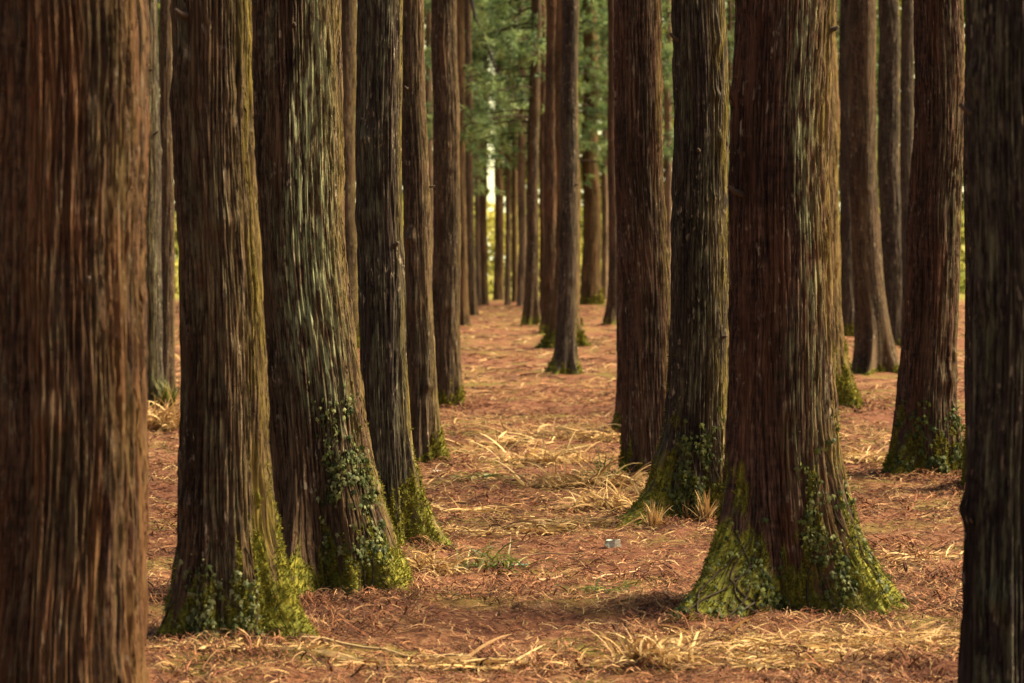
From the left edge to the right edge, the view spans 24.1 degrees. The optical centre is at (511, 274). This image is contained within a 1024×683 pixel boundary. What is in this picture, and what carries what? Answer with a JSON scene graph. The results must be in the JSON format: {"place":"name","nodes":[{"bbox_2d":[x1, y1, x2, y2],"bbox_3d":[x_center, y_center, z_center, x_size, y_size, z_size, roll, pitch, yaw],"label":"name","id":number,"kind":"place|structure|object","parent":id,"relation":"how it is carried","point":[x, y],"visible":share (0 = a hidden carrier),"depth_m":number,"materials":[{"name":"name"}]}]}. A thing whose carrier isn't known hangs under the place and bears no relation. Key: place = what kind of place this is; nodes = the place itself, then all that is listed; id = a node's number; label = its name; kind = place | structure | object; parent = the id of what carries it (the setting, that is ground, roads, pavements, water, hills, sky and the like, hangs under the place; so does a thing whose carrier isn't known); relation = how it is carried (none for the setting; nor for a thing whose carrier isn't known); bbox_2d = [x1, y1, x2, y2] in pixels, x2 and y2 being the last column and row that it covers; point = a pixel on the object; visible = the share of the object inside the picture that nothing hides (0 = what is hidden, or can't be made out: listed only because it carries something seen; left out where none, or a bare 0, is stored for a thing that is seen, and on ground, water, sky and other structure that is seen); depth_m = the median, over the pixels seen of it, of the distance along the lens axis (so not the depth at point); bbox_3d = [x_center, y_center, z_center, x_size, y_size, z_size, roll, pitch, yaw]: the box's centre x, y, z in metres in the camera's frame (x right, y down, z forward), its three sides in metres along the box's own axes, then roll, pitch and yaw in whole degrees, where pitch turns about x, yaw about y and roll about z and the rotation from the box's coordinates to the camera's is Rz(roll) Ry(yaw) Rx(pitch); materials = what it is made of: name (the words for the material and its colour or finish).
{"place":"outdoors","nodes":[
{"label":"outdoors","id":0,"kind":"place"},
{"bbox_2d":[145,276,964,682],"bbox_3d":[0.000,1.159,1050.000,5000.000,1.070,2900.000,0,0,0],"label":"ground","id":1,"kind":"structure","parent":0,"point":[517,328],"depth_m":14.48,"materials":[{"name":"brown plant"}]},
{"bbox_2d":[0,0,149,682],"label":"cedar tree","id":2,"kind":"object","parent":1,"relation":"on","point":[74,152],"visible":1,"depth_m":8.17,"materials":[{"name":"orange plant"}]},
{"bbox_2d":[145,0,163,405],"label":"cedar tree","id":3,"kind":"object","parent":1,"relation":"on","point":[153,229],"visible":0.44,"depth_m":27.33,"materials":[{"name":"grey plant"}]},
{"bbox_2d":[147,384,179,431],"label":"straw clump","id":4,"kind":"object","parent":1,"relation":"on","point":[167,422],"visible":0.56,"depth_m":24.46,"materials":[{"name":"beige plant"}]},
{"bbox_2d":[153,374,180,406],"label":"grass tuft","id":5,"kind":"object","parent":1,"relation":"on","point":[173,394],"visible":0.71,"depth_m":27.24,"materials":[{"name":"plant"}]},
{"bbox_2d":[160,0,176,389],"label":"cedar tree","id":6,"kind":"object","parent":1,"relation":"on","point":[168,238],"visible":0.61,"depth_m":30.25,"materials":[{"name":"brown plant"}]},
{"bbox_2d":[153,0,318,642],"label":"cedar tree","id":7,"kind":"object","parent":1,"relation":"on","point":[230,570],"visible":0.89,"depth_m":10.54,"materials":[{"name":"brown plant"}]},
{"bbox_2d":[145,632,343,650],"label":"straw clump","id":8,"kind":"object","parent":1,"relation":"on","point":[311,646],"visible":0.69,"depth_m":10.27,"materials":[{"name":"beige plant"}]},
{"bbox_2d":[252,0,414,598],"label":"cedar tree","id":9,"kind":"object","parent":1,"relation":"on","point":[338,529],"visible":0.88,"depth_m":12.35,"materials":[{"name":"brown plant"}]},
{"bbox_2d":[341,0,359,347],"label":"cedar tree","id":10,"kind":"object","parent":1,"relation":"on","point":[349,26],"visible":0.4,"depth_m":42.74,"materials":[{"name":"brown plant"}]},
{"bbox_2d":[302,636,469,657],"bbox_3d":[-0.551,1.610,10.382,0.759,0.072,0.062,0,0,16],"label":"fallen stick","id":11,"kind":"object","parent":1,"relation":"on","point":[362,647],"visible":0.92,"depth_m":10.40,"materials":[{"name":"brown wood"}]},
{"bbox_2d":[355,0,455,548],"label":"cedar tree","id":12,"kind":"object","parent":1,"relation":"on","point":[380,251],"visible":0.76,"depth_m":14.39,"materials":[{"name":"brown plant"}]},
{"bbox_2d":[402,0,450,462],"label":"cedar tree","id":13,"kind":"object","parent":1,"relation":"on","point":[429,442],"visible":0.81,"depth_m":20.24,"materials":[{"name":"brown plant"}]},
{"bbox_2d":[314,634,544,675],"bbox_3d":[-0.448,1.614,10.160,1.314,0.120,0.682,0,0,0],"label":"straw clump","id":14,"kind":"object","parent":1,"relation":"on","point":[471,662],"visible":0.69,"depth_m":10.16,"materials":[{"name":"beige plant"}]},
{"bbox_2d":[355,0,513,257],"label":"cedar tree","id":15,"kind":"object","parent":1,"relation":"on","point":[429,88],"visible":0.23,"depth_m":65.59,"materials":[{"name":"green plant"}]},
{"bbox_2d":[405,536,482,576],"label":"straw clump","id":16,"kind":"object","parent":1,"relation":"on","point":[422,564],"visible":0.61,"depth_m":13.17,"materials":[{"name":"beige plant"}]},
{"bbox_2d":[431,0,465,406],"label":"cedar tree","id":17,"kind":"object","parent":1,"relation":"on","point":[446,268],"visible":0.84,"depth_m":27.98,"materials":[{"name":"brown plant"}]},
{"bbox_2d":[457,0,472,325],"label":"cedar tree","id":18,"kind":"object","parent":1,"relation":"on","point":[464,311],"visible":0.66,"depth_m":54.22,"materials":[{"name":"brown plant"}]},
{"bbox_2d":[475,1,481,305],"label":"cedar tree","id":19,"kind":"object","parent":1,"relation":"on","point":[477,247],"visible":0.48,"depth_m":70.56,"materials":[{"name":"brown plant"}]},
{"bbox_2d":[424,0,539,304],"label":"cedar tree","id":20,"kind":"object","parent":1,"relation":"on","point":[483,250],"visible":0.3,"depth_m":71.57,"materials":[{"name":"green plant"}]},
{"bbox_2d":[438,472,531,480],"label":"dry grass","id":21,"kind":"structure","parent":1,"relation":"on","point":[486,475],"depth_m":19.36,"materials":[{"name":"beige plant"}]},
{"bbox_2d":[464,0,510,315],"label":"cedar tree","id":22,"kind":"object","parent":1,"relation":"on","point":[469,8],"visible":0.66,"depth_m":61.31,"materials":[{"name":"brown plant"}]},
{"bbox_2d":[437,519,547,538],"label":"straw clump","id":23,"kind":"object","parent":1,"relation":"on","point":[449,528],"visible":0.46,"depth_m":15.25,"materials":[{"name":"beige plant"}]},
{"bbox_2d":[429,536,559,571],"bbox_3d":[-0.117,1.548,13.429,0.601,0.191,0.611,0,0,-44],"label":"grass tuft","id":24,"kind":"object","parent":1,"relation":"on","point":[504,562],"visible":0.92,"depth_m":13.41,"materials":[{"name":"plant"}]},
{"bbox_2d":[430,496,564,514],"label":"straw clump","id":25,"kind":"object","parent":1,"relation":"on","point":[506,508],"visible":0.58,"depth_m":16.68,"materials":[{"name":"beige plant"}]},
{"bbox_2d":[459,0,545,324],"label":"cedar tree","id":26,"kind":"object","parent":1,"relation":"on","point":[531,315],"visible":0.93,"depth_m":54.83,"materials":[{"name":"green plant"}]},
{"bbox_2d":[446,431,559,446],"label":"straw clump","id":27,"kind":"object","parent":1,"relation":"on","point":[531,442],"visible":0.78,"depth_m":22.37,"materials":[{"name":"beige plant"}]},
{"bbox_2d":[471,0,539,299],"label":"cedar tree","id":28,"kind":"object","parent":1,"relation":"on","point":[498,288],"visible":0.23,"depth_m":77.49,"materials":[{"name":"green plant"}]},
{"bbox_2d":[504,1,510,304],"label":"cedar tree","id":29,"kind":"object","parent":1,"relation":"on","point":[507,299],"visible":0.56,"depth_m":71.63,"materials":[{"name":"brown plant"}]},
{"bbox_2d":[511,2,517,301],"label":"cedar tree","id":30,"kind":"object","parent":1,"relation":"on","point":[514,240],"visible":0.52,"depth_m":75.05,"materials":[{"name":"brown plant"}]},
{"bbox_2d":[471,0,593,305],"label":"cedar tree","id":31,"kind":"object","parent":1,"relation":"on","point":[521,166],"visible":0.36,"depth_m":70.52,"materials":[{"name":"green plant"}]},
{"bbox_2d":[539,0,545,314],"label":"cedar tree","id":32,"kind":"object","parent":1,"relation":"on","point":[541,160],"visible":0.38,"depth_m":58.28,"materials":[{"name":"orange plant"}]},
{"bbox_2d":[471,424,618,465],"bbox_3d":[0.359,1.474,20.719,1.480,0.351,1.033,0,0,0],"label":"straw clump","id":33,"kind":"object","parent":1,"relation":"on","point":[547,457],"visible":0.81,"depth_m":20.67,"materials":[{"name":"beige plant"}]},
{"bbox_2d":[538,0,556,333],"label":"cedar tree","id":34,"kind":"object","parent":1,"relation":"on","point":[550,189],"visible":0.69,"depth_m":49.59,"materials":[{"name":"orange plant"}]},
{"bbox_2d":[477,512,621,534],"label":"straw clump","id":35,"kind":"object","parent":1,"relation":"on","point":[550,529],"visible":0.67,"depth_m":15.45,"materials":[{"name":"beige plant"}]},
{"bbox_2d":[537,574,562,580],"bbox_3d":[0.206,1.610,12.739,0.048,0.025,0.228,0,0,42],"label":"fallen stick","id":36,"kind":"object","parent":1,"relation":"on","point":[545,579],"visible":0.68,"depth_m":12.72,"materials":[{"name":"brown wood"}]},
{"bbox_2d":[501,0,607,187],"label":"cedar tree","id":37,"kind":"object","parent":1,"relation":"on","point":[601,110],"visible":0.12,"depth_m":71.24,"materials":[{"name":"green plant"}]},
{"bbox_2d":[520,552,589,555],"bbox_3d":[0.254,1.643,14.118,0.420,0.022,0.060,0,0,-5],"label":"fallen stick","id":38,"kind":"object","parent":1,"relation":"on","point":[550,553],"visible":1,"depth_m":14.12,"materials":[{"name":"brown wood"}]},
{"bbox_2d":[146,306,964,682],"bbox_3d":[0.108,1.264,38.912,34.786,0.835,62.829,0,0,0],"label":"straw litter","id":39,"kind":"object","parent":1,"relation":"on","point":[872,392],"visible":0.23,"depth_m":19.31,"materials":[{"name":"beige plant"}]},
{"bbox_2d":[468,416,620,442],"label":"straw clump","id":40,"kind":"object","parent":39,"relation":"on","point":[595,435],"visible":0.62,"depth_m":23.25,"materials":[{"name":"beige plant"}]},
{"bbox_2d":[157,0,964,289],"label":"wood","id":41,"kind":"object","parent":1,"relation":"on","point":[672,120],"visible":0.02,"depth_m":105.49,"materials":[{"name":"green plant"}]},
{"bbox_2d":[534,0,591,348],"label":"cedar tree","id":42,"kind":"object","parent":1,"relation":"on","point":[547,340],"visible":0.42,"depth_m":43.57,"materials":[{"name":"brown plant"}]},
{"bbox_2d":[542,0,584,374],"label":"cedar tree","id":43,"kind":"object","parent":1,"relation":"on","point":[565,359],"visible":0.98,"depth_m":34.26,"materials":[{"name":"brown plant"}]},
{"bbox_2d":[175,193,964,293],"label":"undergrowth","id":44,"kind":"object","parent":1,"relation":"on","point":[491,221],"visible":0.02,"depth_m":89.61,"materials":[{"name":"green plant"}]},
{"bbox_2d":[490,449,650,489],"bbox_3d":[0.564,1.501,18.562,1.473,0.299,0.887,0,0,0],"label":"straw clump","id":45,"kind":"object","parent":1,"relation":"on","point":[581,483],"visible":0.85,"depth_m":18.50,"materials":[{"name":"beige plant"}]},
{"bbox_2d":[521,511,635,528],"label":"straw clump","id":46,"kind":"object","parent":1,"relation":"on","point":[571,520],"visible":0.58,"depth_m":15.61,"materials":[{"name":"beige plant"}]},
{"bbox_2d":[580,0,605,304],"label":"cedar tree","id":47,"kind":"object","parent":1,"relation":"on","point":[591,290],"visible":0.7,"depth_m":72.60,"materials":[{"name":"brown plant"}]},
{"bbox_2d":[546,469,643,511],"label":"straw clump","id":48,"kind":"object","parent":1,"relation":"on","point":[601,501],"visible":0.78,"depth_m":16.65,"materials":[{"name":"beige plant"}]},
{"bbox_2d":[518,648,675,675],"bbox_3d":[0.371,1.639,10.164,0.695,0.088,0.442,0,0,0],"label":"straw clump","id":49,"kind":"object","parent":1,"relation":"on","point":[595,663],"visible":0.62,"depth_m":10.12,"materials":[{"name":"beige plant"}]},
{"bbox_2d":[571,448,631,481],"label":"grass tuft","id":50,"kind":"object","parent":1,"relation":"on","point":[603,467],"visible":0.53,"depth_m":18.68,"materials":[{"name":"brown plant"}]},
{"bbox_2d":[549,576,657,593],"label":"grass tuft","id":51,"kind":"object","parent":1,"relation":"on","point":[591,587],"visible":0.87,"depth_m":12.37,"materials":[{"name":"plant"}]},
{"bbox_2d":[539,0,673,298],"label":"cedar tree","id":52,"kind":"object","parent":1,"relation":"on","point":[604,184],"visible":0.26,"depth_m":78.81,"materials":[{"name":"brown plant"}]},
{"bbox_2d":[601,0,616,324],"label":"cedar tree","id":53,"kind":"object","parent":1,"relation":"on","point":[610,313],"visible":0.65,"depth_m":54.84,"materials":[{"name":"red plant"}]},
{"bbox_2d":[604,539,621,547],"bbox_3d":[0.616,1.634,14.609,0.115,0.056,0.079,0,0,0],"label":"carton","id":54,"kind":"object","parent":1,"relation":"on","point":[609,543],"visible":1,"depth_m":14.58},
{"bbox_2d":[610,232,620,432],"bbox_3d":[1.121,-5.868,23.682,0.646,15.415,0.590,0,0,-31],"label":"cedar tree","id":55,"kind":"object","parent":1,"relation":"on","point":[616,417],"visible":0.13,"depth_m":23.66,"materials":[{"name":"red plant"}]},
{"bbox_2d":[591,567,639,578],"bbox_3d":[0.573,1.627,13.084,0.031,0.037,0.688,0,0,26],"label":"fallen stick","id":56,"kind":"object","parent":1,"relation":"on","point":[610,574],"visible":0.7,"depth_m":12.98,"materials":[{"name":"brown wood"}]},
{"bbox_2d":[618,472,647,493],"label":"straw clump","id":57,"kind":"object","parent":1,"relation":"on","point":[642,485],"visible":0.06,"depth_m":17.61,"materials":[{"name":"beige plant"}]},
{"bbox_2d":[613,0,670,476],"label":"cedar tree","id":58,"kind":"object","parent":1,"relation":"on","point":[644,249],"visible":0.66,"depth_m":18.90,"materials":[{"name":"red plant"}]},
{"bbox_2d":[633,500,671,528],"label":"straw clump","id":59,"kind":"object","parent":1,"relation":"on","point":[653,519],"visible":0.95,"depth_m":15.27,"materials":[{"name":"beige plant"}]},
{"bbox_2d":[579,622,730,668],"bbox_3d":[0.605,1.561,10.207,0.622,0.206,0.489,0,0,26],"label":"straw clump","id":60,"kind":"object","parent":1,"relation":"on","point":[645,651],"visible":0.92,"depth_m":10.15,"materials":[{"name":"beige plant"}]},
{"bbox_2d":[578,0,733,282],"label":"cedar tree","id":61,"kind":"object","parent":1,"relation":"on","point":[668,142],"visible":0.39,"depth_m":62.13,"materials":[{"name":"green plant"}]},
{"bbox_2d":[602,0,729,527],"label":"cedar tree","id":62,"kind":"object","parent":1,"relation":"on","point":[687,461],"visible":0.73,"depth_m":15.67,"materials":[{"name":"brown plant"}]},
{"bbox_2d":[670,499,710,519],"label":"straw clump","id":63,"kind":"object","parent":1,"relation":"on","point":[687,513],"visible":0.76,"depth_m":15.61,"materials":[{"name":"brown plant"}]},
{"bbox_2d":[662,0,734,299],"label":"cedar tree","id":64,"kind":"object","parent":1,"relation":"on","point":[730,6],"visible":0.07,"depth_m":68.51,"materials":[{"name":"brown plant"}]},
{"bbox_2d":[688,491,719,523],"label":"straw clump","id":65,"kind":"object","parent":1,"relation":"on","point":[706,507],"visible":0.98,"depth_m":15.51,"materials":[{"name":"beige plant"}]},
{"bbox_2d":[670,638,875,672],"bbox_3d":[1.114,1.618,10.239,1.073,0.099,0.612,0,0,0],"label":"straw clump","id":66,"kind":"object","parent":1,"relation":"on","point":[757,661],"visible":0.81,"depth_m":10.15,"materials":[{"name":"beige plant"}]},
{"bbox_2d":[664,0,919,621],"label":"cedar tree","id":67,"kind":"object","parent":1,"relation":"on","point":[789,533],"visible":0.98,"depth_m":11.53,"materials":[{"name":"red plant"}]},
{"bbox_2d":[649,612,960,658],"bbox_3d":[1.511,1.589,10.606,1.867,0.130,0.951,0,0,0],"label":"straw clump","id":68,"kind":"object","parent":1,"relation":"on","point":[855,643],"visible":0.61,"depth_m":10.57,"materials":[{"name":"beige plant"}]},
{"bbox_2d":[828,0,863,408],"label":"cedar tree","id":69,"kind":"object","parent":1,"relation":"on","point":[847,390],"visible":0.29,"depth_m":27.45,"materials":[{"name":"brown plant"}]},
{"bbox_2d":[838,0,853,336],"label":"cedar tree","id":70,"kind":"object","parent":1,"relation":"on","point":[847,301],"visible":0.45,"depth_m":48.02,"materials":[{"name":"brown plant"}]},
{"bbox_2d":[835,0,878,166],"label":"cedar tree","id":71,"kind":"object","parent":1,"relation":"on","point":[837,10],"visible":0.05,"depth_m":73.90,"materials":[{"name":"green plant"}]},
{"bbox_2d":[841,441,887,465],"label":"straw clump","id":72,"kind":"object","parent":1,"relation":"on","point":[852,455],"visible":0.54,"depth_m":20.84,"materials":[{"name":"beige plant"}]},
{"bbox_2d":[848,0,899,375],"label":"cedar tree","id":73,"kind":"object","parent":1,"relation":"on","point":[874,350],"visible":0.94,"depth_m":34.97,"materials":[{"name":"brown plant"}]},
{"bbox_2d":[877,0,901,345],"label":"cedar tree","id":74,"kind":"object","parent":1,"relation":"on","point":[888,141],"visible":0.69,"depth_m":44.35,"materials":[{"name":"brown plant"}]},
{"bbox_2d":[900,0,913,347],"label":"cedar tree","id":75,"kind":"object","parent":1,"relation":"on","point":[907,88],"visible":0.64,"depth_m":42.80,"materials":[{"name":"brown plant"}]},
{"bbox_2d":[871,541,962,564],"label":"straw clump","id":76,"kind":"object","parent":1,"relation":"on","point":[890,553],"visible":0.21,"depth_m":13.94,"materials":[{"name":"beige plant"}]},
{"bbox_2d":[874,542,962,568],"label":"straw clump","id":77,"kind":"object","parent":1,"relation":"on","point":[932,553],"visible":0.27,"depth_m":13.89,"materials":[{"name":"beige plant"}]},
{"bbox_2d":[880,0,964,479],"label":"cedar tree","id":78,"kind":"object","parent":1,"relation":"on","point":[928,428],"visible":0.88,"depth_m":19.23,"materials":[{"name":"red plant"}]},
{"bbox_2d":[959,0,970,488],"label":"cedar tree","id":79,"kind":"object","parent":1,"relation":"on","point":[967,284],"visible":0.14,"depth_m":18.35,"materials":[{"name":"brown plant"}]},
{"bbox_2d":[957,0,1023,682],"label":"cedar tree","id":80,"kind":"object","parent":1,"relation":"on","point":[991,640],"visible":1,"depth_m":8.43,"materials":[{"name":"black plant"}]},
{"bbox_2d":[159,2,964,275],"label":"sky","id":81,"kind":"structure","parent":0,"point":[491,196],"materials":[{"name":"white"}]}
]}

